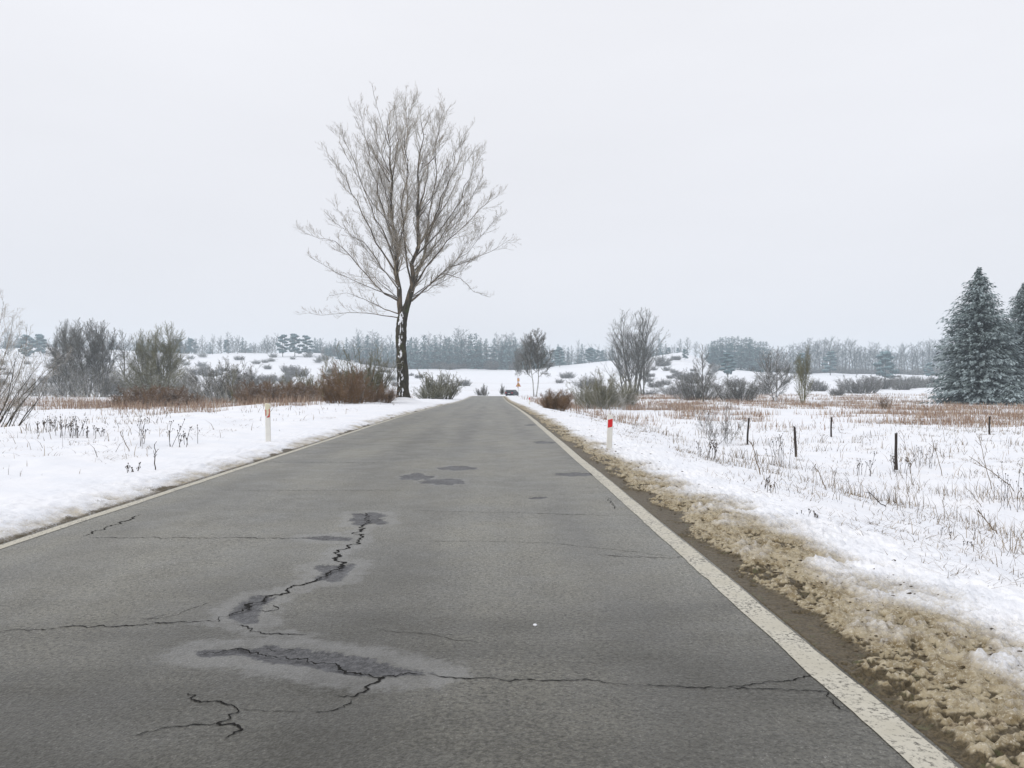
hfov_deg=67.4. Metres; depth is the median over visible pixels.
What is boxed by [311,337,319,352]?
spruce tree
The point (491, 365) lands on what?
underwood shrub
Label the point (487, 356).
spruce tree
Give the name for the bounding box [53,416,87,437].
dry weed
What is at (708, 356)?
spruce tree
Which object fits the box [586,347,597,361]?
pine tree
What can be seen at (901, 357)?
bare tree
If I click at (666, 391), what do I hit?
grey shrub
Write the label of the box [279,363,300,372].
distant shrub
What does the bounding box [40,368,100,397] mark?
grey shrub
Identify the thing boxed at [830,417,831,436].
fence post
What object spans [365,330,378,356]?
bare tree
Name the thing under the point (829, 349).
bare tree
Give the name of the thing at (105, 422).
thin grass
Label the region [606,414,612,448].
marker post
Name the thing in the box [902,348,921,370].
bare tree
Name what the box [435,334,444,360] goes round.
bare tree
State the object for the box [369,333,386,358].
bare tree
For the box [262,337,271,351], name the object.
bare tree
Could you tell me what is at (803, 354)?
pine tree
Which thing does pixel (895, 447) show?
fence post
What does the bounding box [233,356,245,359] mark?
distant shrub
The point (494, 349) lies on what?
spruce tree
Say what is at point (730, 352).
spruce tree
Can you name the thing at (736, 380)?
distant shrub
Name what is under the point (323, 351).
underwood shrub
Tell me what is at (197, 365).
distant shrub
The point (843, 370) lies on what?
underwood shrub
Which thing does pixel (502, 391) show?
shrub
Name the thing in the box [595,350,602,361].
pine tree
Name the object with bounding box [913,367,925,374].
underwood shrub
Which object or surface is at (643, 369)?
linden tree
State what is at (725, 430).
bare shrub
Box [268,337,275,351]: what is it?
bare tree
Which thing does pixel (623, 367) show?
linden tree
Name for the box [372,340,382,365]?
spruce tree
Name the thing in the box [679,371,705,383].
distant shrub
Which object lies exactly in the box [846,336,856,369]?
bare tree
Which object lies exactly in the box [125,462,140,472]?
dry weed
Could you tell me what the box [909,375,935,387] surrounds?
distant shrub
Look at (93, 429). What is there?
dry weed
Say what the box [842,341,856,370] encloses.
bare tree
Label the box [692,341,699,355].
bare tree
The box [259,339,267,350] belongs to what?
bare tree
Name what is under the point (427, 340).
bare tree
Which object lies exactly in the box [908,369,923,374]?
underwood shrub
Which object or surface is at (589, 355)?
pine tree
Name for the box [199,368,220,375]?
distant shrub
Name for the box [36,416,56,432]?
dry weed
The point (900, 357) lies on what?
bare tree
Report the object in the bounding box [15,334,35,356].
pine tree
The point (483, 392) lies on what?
shrub
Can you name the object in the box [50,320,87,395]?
bare tree
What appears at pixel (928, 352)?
bare tree
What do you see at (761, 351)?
spruce tree
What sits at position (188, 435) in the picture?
dry weed
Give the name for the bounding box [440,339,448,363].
spruce tree
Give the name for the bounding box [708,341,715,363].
spruce tree
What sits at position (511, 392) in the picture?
car
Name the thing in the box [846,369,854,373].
underwood shrub
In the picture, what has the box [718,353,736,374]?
pine tree
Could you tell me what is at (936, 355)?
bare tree
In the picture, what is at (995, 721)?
slush lump
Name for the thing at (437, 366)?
underwood shrub
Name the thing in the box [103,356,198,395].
olive shrub
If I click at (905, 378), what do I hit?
distant shrub
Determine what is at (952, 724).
slush lump
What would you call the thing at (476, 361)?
spruce tree
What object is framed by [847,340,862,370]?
bare tree
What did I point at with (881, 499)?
thin grass
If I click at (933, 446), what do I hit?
dry stalk
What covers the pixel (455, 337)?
bare tree
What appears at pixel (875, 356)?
bare tree
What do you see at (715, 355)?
spruce tree
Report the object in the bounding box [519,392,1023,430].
dry grass
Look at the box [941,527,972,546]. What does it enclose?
dry weed
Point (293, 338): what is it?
pine tree
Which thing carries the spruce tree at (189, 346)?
on the ground at (944, 611)
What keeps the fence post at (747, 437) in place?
on the ground at (944, 611)
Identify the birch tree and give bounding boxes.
[512,347,522,387]
[518,328,553,396]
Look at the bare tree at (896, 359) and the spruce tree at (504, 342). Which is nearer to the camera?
the spruce tree at (504, 342)
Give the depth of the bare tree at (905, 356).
640.51 m
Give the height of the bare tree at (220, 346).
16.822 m
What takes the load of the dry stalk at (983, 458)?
on the ground at (944, 611)
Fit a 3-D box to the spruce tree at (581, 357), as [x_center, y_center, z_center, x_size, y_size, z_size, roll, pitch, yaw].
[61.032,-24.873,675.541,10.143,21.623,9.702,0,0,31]
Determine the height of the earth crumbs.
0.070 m
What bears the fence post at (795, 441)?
on the ground at (944, 611)
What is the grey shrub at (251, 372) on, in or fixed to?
on the ground at (944, 611)
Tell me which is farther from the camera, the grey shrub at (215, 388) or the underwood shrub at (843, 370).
the underwood shrub at (843, 370)
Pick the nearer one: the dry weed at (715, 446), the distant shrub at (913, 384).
the dry weed at (715, 446)
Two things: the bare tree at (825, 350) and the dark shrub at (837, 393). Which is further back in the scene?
the bare tree at (825, 350)
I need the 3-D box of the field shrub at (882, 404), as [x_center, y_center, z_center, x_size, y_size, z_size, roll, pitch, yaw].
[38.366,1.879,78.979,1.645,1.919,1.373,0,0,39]
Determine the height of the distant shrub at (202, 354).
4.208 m
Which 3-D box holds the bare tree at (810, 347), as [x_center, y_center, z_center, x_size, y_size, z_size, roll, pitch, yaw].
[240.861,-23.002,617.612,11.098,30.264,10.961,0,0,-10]
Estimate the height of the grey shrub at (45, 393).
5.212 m
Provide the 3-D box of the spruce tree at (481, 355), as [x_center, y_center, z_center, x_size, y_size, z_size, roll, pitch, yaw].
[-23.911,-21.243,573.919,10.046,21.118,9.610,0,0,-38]
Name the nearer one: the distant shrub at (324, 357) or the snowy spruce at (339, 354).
the distant shrub at (324, 357)
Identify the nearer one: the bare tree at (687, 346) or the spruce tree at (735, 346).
the spruce tree at (735, 346)
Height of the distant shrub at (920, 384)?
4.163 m
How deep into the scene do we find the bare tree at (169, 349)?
137.84 m
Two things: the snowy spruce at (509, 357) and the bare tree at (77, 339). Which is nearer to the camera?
the bare tree at (77, 339)
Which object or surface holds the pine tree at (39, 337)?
on the ground at (944, 611)
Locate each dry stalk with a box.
[153,441,156,469]
[748,440,760,474]
[900,434,913,483]
[931,436,941,473]
[969,456,1013,490]
[975,434,991,488]
[977,508,997,533]
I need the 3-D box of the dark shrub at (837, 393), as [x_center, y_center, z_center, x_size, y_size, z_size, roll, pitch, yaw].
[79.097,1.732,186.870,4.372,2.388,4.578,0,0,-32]
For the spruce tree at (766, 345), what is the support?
on the ground at (944, 611)
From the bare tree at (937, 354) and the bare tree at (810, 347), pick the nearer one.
the bare tree at (937, 354)
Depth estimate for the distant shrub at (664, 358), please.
522.46 m
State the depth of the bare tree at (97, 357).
145.40 m
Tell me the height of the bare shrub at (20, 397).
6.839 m
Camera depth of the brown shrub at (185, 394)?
77.28 m
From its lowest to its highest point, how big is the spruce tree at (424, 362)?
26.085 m
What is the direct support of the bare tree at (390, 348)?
on the ground at (944, 611)
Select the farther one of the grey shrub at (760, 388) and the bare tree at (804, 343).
the bare tree at (804, 343)
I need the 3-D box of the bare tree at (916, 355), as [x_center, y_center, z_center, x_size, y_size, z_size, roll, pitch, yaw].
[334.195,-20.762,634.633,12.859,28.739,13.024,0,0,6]
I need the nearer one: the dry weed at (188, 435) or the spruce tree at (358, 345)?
the dry weed at (188, 435)
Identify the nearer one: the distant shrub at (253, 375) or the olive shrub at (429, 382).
the olive shrub at (429, 382)
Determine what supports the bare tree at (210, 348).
on the ground at (944, 611)
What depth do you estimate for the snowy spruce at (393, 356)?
580.87 m
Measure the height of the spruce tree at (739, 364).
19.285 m
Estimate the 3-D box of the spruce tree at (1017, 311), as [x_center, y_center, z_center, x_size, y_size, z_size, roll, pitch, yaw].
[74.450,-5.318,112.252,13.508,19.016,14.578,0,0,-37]
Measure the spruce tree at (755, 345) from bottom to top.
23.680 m
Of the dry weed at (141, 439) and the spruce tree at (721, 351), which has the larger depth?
the spruce tree at (721, 351)
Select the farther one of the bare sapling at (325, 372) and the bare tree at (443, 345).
the bare tree at (443, 345)
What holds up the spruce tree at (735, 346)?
on the ground at (944, 611)
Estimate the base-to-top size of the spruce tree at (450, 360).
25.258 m
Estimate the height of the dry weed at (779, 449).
1.042 m
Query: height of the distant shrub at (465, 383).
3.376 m
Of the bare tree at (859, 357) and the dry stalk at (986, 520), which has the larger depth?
the bare tree at (859, 357)
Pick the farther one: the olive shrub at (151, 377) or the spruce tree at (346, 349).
the spruce tree at (346, 349)
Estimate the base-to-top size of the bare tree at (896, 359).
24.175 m
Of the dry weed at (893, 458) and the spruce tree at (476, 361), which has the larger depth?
the spruce tree at (476, 361)
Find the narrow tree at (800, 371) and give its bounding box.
[791,346,814,402]
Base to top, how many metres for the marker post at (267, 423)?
1.163 m
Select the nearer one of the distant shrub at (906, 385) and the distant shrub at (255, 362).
the distant shrub at (906, 385)
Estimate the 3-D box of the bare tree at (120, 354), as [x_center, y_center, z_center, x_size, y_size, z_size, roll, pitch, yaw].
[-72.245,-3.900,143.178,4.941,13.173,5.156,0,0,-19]
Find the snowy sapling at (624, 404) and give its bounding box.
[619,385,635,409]
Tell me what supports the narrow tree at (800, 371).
on the ground at (944, 611)
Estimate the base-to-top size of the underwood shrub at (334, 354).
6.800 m
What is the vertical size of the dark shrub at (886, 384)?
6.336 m
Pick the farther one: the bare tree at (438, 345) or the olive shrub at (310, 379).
the bare tree at (438, 345)
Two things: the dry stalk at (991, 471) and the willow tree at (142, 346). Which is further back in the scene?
the willow tree at (142, 346)
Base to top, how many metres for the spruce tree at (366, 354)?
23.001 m
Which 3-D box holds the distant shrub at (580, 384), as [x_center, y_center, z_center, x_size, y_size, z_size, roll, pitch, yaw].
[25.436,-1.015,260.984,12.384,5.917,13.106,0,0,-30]
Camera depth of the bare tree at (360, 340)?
661.73 m
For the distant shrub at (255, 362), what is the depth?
494.65 m
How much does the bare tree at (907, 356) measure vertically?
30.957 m
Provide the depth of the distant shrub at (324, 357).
522.41 m
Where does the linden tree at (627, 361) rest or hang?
on the ground at (944, 611)
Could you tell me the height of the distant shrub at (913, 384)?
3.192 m
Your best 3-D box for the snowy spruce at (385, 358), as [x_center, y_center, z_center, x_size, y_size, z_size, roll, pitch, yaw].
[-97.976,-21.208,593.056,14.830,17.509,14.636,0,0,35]
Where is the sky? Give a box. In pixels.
[0,0,1023,373]
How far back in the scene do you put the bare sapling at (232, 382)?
83.40 m
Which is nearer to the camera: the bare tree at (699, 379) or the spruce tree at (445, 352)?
the bare tree at (699, 379)
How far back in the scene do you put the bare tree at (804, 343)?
597.49 m
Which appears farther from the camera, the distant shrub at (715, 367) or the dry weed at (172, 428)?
the distant shrub at (715, 367)
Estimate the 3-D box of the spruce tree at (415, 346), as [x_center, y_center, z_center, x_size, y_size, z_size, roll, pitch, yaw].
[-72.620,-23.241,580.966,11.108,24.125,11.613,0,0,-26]
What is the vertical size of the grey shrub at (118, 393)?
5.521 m
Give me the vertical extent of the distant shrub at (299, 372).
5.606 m
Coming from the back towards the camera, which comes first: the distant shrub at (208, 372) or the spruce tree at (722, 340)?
the spruce tree at (722, 340)
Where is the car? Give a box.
[505,390,517,395]
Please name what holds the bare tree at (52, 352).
on the ground at (944, 611)
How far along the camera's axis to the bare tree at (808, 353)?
691.48 m
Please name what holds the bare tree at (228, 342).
on the ground at (944, 611)
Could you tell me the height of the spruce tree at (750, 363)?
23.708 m
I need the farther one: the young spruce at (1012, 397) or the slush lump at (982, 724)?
the young spruce at (1012, 397)
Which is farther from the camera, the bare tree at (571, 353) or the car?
the bare tree at (571, 353)
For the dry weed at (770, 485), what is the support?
on the ground at (944, 611)
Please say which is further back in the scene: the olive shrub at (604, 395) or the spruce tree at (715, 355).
the spruce tree at (715, 355)
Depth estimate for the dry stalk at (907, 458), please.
19.84 m
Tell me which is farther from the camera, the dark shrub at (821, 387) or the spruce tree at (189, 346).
the spruce tree at (189, 346)
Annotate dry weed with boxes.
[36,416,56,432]
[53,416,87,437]
[76,425,104,438]
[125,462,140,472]
[137,416,147,445]
[167,419,184,446]
[177,425,199,446]
[696,440,717,460]
[765,476,775,492]
[766,433,792,465]
[857,451,876,475]
[889,455,911,473]
[914,445,934,466]
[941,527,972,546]
[997,462,1023,511]
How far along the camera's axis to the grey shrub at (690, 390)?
134.68 m
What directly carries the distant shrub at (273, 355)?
on the ground at (944, 611)
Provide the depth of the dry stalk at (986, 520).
10.09 m
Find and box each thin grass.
[2,403,378,474]
[569,411,1023,582]
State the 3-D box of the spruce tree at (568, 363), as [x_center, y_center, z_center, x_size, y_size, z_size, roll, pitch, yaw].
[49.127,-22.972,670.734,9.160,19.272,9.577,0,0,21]
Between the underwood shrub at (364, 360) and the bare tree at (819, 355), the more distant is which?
the bare tree at (819, 355)
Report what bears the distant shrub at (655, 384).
on the ground at (944, 611)
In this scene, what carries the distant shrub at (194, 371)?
on the ground at (944, 611)
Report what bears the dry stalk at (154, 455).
on the ground at (944, 611)
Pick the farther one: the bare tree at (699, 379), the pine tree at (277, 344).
the pine tree at (277, 344)
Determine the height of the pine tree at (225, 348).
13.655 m
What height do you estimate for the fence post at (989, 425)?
1.241 m
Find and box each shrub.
[0,289,74,426]
[19,375,58,395]
[37,375,56,382]
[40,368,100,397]
[64,362,126,396]
[92,369,145,396]
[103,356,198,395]
[107,384,193,406]
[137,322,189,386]
[148,385,204,404]
[171,366,230,399]
[185,355,262,402]
[188,367,207,374]
[196,353,207,356]
[196,360,209,366]
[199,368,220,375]
[212,363,275,400]
[226,379,318,403]
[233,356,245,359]
[240,372,264,381]
[250,359,260,363]
[259,373,313,389]
[268,352,277,357]
[274,368,341,392]
[277,376,295,383]
[278,380,321,401]
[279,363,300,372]
[286,366,310,376]
[301,352,313,356]
[312,353,331,360]
[312,359,376,403]
[319,340,405,402]
[320,347,336,354]
[331,350,342,356]
[358,357,371,364]
[364,380,400,402]
[411,383,450,398]
[416,365,465,398]
[429,360,443,368]
[442,363,455,369]
[455,379,472,385]
[456,362,466,368]
[473,383,489,395]
[483,358,499,369]
[500,383,506,394]
[538,388,576,410]
[556,371,576,378]
[565,373,604,388]
[566,367,636,408]
[568,384,595,404]
[607,377,642,406]
[638,389,657,394]
[645,380,696,395]
[647,380,664,387]
[653,355,665,361]
[654,359,671,365]
[660,379,672,384]
[661,368,735,400]
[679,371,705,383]
[690,399,746,443]
[708,362,722,370]
[711,374,766,401]
[719,376,750,386]
[736,380,778,394]
[806,382,830,390]
[807,379,823,385]
[819,366,833,372]
[825,387,845,395]
[832,374,884,393]
[833,363,848,373]
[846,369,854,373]
[853,372,902,388]
[860,367,871,373]
[877,396,892,409]
[890,374,921,382]
[890,380,915,389]
[903,371,911,374]
[903,381,921,388]
[905,379,926,387]
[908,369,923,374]
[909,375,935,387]
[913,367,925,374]
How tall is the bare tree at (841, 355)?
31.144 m
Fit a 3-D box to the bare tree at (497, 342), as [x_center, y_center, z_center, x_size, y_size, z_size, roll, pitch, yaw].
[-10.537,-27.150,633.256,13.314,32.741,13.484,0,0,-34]
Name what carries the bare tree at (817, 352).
on the ground at (944, 611)
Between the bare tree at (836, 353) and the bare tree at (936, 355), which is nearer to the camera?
the bare tree at (936, 355)
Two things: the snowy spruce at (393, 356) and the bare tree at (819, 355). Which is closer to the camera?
the snowy spruce at (393, 356)
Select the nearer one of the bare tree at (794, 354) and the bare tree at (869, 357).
the bare tree at (869, 357)
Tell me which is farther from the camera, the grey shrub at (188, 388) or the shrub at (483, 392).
the shrub at (483, 392)
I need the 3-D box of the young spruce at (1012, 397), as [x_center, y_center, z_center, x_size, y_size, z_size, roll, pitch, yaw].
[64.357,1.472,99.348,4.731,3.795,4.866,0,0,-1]
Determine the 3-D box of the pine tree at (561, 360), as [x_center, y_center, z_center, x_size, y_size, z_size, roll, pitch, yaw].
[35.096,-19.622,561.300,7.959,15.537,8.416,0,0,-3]
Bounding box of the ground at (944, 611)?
[0,347,1023,767]
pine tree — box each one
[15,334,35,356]
[33,334,46,353]
[187,338,197,353]
[223,340,230,352]
[275,334,290,356]
[288,333,301,356]
[301,335,314,352]
[549,350,557,363]
[555,347,565,366]
[584,348,594,362]
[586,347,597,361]
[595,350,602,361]
[682,349,688,358]
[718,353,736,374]
[795,353,806,370]
[821,351,836,374]
[873,350,899,379]
[923,363,934,377]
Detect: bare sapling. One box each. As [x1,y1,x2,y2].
[227,365,237,397]
[316,356,330,401]
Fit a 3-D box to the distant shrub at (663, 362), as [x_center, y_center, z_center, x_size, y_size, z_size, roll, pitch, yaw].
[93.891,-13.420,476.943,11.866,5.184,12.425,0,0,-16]
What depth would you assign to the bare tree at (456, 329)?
680.31 m
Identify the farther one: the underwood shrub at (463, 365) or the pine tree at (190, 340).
the pine tree at (190, 340)
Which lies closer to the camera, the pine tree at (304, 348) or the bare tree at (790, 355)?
the pine tree at (304, 348)
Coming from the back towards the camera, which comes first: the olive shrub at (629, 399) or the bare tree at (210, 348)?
the bare tree at (210, 348)
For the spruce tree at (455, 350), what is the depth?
578.71 m
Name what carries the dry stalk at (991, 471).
on the ground at (944, 611)
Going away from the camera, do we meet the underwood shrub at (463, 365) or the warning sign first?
the warning sign
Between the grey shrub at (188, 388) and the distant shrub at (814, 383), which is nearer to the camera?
the grey shrub at (188, 388)
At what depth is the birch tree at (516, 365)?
299.84 m
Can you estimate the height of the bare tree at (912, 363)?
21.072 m
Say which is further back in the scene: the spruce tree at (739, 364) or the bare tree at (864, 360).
the bare tree at (864, 360)
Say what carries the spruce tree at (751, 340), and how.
on the ground at (944, 611)
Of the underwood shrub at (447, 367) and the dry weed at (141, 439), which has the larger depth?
the underwood shrub at (447, 367)
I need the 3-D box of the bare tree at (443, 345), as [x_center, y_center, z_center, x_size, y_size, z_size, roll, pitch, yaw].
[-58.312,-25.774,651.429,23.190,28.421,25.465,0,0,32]
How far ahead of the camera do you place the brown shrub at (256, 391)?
74.33 m
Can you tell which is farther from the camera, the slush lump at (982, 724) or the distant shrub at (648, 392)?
the distant shrub at (648, 392)
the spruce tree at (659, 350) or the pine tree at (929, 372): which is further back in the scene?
the spruce tree at (659, 350)
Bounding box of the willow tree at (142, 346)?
[121,329,162,385]
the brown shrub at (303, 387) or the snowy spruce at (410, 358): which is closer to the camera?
the brown shrub at (303, 387)
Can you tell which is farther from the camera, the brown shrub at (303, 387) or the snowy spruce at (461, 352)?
the snowy spruce at (461, 352)
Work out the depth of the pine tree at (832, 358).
544.38 m
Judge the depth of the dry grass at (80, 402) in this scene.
65.12 m
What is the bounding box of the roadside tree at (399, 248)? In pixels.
[293,81,521,397]
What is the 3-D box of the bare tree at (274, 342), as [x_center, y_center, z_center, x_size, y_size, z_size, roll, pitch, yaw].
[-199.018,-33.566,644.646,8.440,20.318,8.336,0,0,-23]
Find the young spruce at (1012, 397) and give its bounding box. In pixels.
[991,381,1023,405]
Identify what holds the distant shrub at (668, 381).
on the ground at (944, 611)
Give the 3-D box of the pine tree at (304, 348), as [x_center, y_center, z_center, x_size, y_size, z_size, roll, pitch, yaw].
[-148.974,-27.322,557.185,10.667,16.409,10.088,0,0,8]
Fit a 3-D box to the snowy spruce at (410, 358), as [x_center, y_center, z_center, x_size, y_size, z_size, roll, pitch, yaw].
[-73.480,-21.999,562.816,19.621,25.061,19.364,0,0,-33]
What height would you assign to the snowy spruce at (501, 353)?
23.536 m
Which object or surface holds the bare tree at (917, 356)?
on the ground at (944, 611)
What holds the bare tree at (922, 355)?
on the ground at (944, 611)
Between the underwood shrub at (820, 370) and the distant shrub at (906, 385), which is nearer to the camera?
the distant shrub at (906, 385)
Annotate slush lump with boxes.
[949,722,958,726]
[963,718,993,732]
[988,717,1006,725]
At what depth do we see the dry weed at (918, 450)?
23.58 m
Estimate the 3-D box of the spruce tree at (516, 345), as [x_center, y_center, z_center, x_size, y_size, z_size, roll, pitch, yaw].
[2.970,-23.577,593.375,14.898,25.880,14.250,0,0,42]
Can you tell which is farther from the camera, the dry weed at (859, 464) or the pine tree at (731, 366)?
the pine tree at (731, 366)
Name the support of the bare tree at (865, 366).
on the ground at (944, 611)
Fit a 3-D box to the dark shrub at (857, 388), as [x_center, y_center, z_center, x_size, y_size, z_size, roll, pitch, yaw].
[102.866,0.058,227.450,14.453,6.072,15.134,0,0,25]
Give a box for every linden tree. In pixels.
[602,332,640,392]
[605,307,672,394]
[628,333,660,394]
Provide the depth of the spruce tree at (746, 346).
609.44 m
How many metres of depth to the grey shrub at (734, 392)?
124.77 m
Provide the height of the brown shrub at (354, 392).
3.618 m
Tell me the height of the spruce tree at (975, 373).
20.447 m
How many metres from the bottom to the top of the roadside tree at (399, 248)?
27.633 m
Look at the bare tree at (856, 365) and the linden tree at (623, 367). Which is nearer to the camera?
the linden tree at (623, 367)
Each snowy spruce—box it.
[335,343,344,359]
[379,345,391,362]
[388,341,395,364]
[406,337,422,368]
[457,340,468,367]
[496,341,507,368]
[500,339,514,369]
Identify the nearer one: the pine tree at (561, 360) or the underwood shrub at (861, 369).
the pine tree at (561, 360)
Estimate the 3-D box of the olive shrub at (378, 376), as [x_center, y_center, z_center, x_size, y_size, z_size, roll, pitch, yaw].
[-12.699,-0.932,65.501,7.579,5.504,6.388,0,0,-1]
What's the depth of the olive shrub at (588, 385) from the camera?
94.92 m
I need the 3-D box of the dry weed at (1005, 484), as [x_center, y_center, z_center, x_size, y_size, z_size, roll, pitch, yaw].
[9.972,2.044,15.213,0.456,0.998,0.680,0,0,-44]
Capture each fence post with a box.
[746,417,749,443]
[793,426,796,456]
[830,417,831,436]
[894,432,897,469]
[988,416,990,433]
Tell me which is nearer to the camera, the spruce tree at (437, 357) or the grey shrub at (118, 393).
the grey shrub at (118, 393)
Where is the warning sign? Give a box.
[516,378,520,396]
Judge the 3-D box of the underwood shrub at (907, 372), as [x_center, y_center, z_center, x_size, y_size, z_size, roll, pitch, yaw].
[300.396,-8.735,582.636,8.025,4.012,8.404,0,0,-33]
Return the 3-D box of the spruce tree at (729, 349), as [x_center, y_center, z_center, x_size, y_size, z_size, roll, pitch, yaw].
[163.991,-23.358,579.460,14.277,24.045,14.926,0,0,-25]
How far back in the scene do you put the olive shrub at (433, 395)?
103.19 m
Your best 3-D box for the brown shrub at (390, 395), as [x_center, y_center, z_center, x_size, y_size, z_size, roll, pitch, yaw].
[-10.438,0.620,61.822,3.410,2.011,3.307,0,0,-37]
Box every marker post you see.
[265,403,270,441]
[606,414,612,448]
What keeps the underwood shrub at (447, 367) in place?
on the ground at (944, 611)
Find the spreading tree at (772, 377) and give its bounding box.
[747,346,796,400]
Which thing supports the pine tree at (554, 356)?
on the ground at (944, 611)
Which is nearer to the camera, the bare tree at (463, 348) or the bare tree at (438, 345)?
the bare tree at (438, 345)
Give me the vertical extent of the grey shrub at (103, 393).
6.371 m
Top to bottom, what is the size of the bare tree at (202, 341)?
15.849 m
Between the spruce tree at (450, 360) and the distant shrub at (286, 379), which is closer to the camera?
the distant shrub at (286, 379)
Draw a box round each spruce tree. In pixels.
[185,337,191,353]
[238,337,247,352]
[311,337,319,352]
[341,338,350,360]
[353,337,363,361]
[361,335,373,364]
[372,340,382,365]
[410,335,433,368]
[411,337,421,361]
[428,335,445,368]
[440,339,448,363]
[441,338,460,364]
[451,339,463,368]
[464,334,479,365]
[466,334,489,368]
[474,342,484,368]
[483,339,493,361]
[486,338,501,366]
[498,340,512,365]
[508,339,519,364]
[565,348,572,364]
[575,343,586,363]
[655,339,664,354]
[704,345,710,361]
[707,341,719,365]
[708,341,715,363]
[715,339,720,363]
[718,337,726,362]
[718,345,728,366]
[722,337,738,368]
[724,343,737,368]
[732,338,741,367]
[735,346,748,369]
[737,338,747,362]
[742,340,761,371]
[744,337,748,354]
[746,339,758,367]
[750,341,760,368]
[753,346,766,371]
[755,341,767,370]
[761,341,773,363]
[915,267,1023,404]
[998,282,1023,389]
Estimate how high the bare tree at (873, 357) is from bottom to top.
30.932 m
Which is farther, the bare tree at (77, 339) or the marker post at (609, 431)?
the bare tree at (77, 339)
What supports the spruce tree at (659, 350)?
on the ground at (944, 611)
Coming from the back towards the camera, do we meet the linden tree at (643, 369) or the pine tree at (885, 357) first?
the pine tree at (885, 357)
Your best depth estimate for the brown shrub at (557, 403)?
52.10 m
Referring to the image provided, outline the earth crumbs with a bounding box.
[557,426,1023,750]
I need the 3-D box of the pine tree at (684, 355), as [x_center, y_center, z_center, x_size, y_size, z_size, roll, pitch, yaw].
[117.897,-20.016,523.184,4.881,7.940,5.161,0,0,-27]
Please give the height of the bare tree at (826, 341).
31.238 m
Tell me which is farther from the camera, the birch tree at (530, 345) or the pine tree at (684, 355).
the pine tree at (684, 355)
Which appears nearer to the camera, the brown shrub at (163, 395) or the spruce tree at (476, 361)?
the brown shrub at (163, 395)
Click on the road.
(388, 592)
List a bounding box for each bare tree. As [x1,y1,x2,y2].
[1,327,13,354]
[43,326,78,395]
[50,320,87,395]
[63,317,112,396]
[82,321,119,396]
[110,329,135,382]
[192,339,200,353]
[197,337,205,352]
[209,334,215,353]
[216,338,224,352]
[224,331,232,353]
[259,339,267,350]
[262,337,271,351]
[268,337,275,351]
[272,332,278,352]
[355,330,363,353]
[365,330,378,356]
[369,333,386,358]
[386,342,395,361]
[420,331,431,359]
[432,337,454,358]
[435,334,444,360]
[451,331,468,352]
[453,328,468,348]
[458,334,469,357]
[494,332,503,360]
[568,346,575,364]
[683,338,690,353]
[691,343,716,400]
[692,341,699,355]
[779,346,792,366]
[781,345,795,366]
[790,343,797,370]
[797,341,813,367]
[799,339,815,368]
[807,338,816,365]
[809,338,822,367]
[810,340,824,368]
[820,337,835,362]
[822,342,838,363]
[823,336,843,366]
[834,337,841,366]
[837,342,847,367]
[838,341,851,365]
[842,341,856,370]
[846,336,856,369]
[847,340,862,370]
[853,352,858,377]
[855,345,866,367]
[855,347,872,369]
[859,347,871,370]
[863,343,880,371]
[864,346,873,368]
[868,343,879,370]
[891,346,900,369]
[891,346,904,368]
[896,345,908,369]
[901,342,909,369]
[902,344,913,370]
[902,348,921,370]
[907,341,923,366]
[908,342,930,367]
[909,351,915,370]
[915,341,927,366]
[924,339,937,365]
[928,342,944,371]
[932,339,943,370]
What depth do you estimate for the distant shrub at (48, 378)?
315.69 m
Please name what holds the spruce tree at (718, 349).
on the ground at (944, 611)
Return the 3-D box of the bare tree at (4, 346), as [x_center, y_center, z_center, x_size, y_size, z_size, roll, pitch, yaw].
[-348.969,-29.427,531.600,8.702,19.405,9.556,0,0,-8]
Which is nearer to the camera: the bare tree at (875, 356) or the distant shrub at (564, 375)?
the distant shrub at (564, 375)
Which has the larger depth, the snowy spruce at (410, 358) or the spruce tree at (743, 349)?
the spruce tree at (743, 349)
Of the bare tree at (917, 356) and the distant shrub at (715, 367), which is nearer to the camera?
the distant shrub at (715, 367)
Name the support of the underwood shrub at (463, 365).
on the ground at (944, 611)
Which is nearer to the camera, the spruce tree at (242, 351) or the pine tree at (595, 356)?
the spruce tree at (242, 351)
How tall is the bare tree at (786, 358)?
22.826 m
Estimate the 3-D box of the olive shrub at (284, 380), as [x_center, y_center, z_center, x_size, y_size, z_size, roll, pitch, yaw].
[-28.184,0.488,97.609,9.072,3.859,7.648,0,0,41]
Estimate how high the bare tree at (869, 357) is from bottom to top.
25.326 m
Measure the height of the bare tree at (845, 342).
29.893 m
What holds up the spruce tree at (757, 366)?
on the ground at (944, 611)
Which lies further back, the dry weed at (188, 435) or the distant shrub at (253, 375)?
the distant shrub at (253, 375)
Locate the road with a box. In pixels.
[0,396,963,767]
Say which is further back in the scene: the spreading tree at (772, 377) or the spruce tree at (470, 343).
the spruce tree at (470, 343)
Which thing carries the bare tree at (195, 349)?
on the ground at (944, 611)
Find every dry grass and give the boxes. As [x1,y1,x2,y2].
[0,394,414,414]
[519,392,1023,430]
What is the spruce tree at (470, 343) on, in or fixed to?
on the ground at (944, 611)
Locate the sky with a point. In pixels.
(781, 173)
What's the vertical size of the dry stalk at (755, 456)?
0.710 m
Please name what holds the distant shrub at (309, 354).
on the ground at (944, 611)

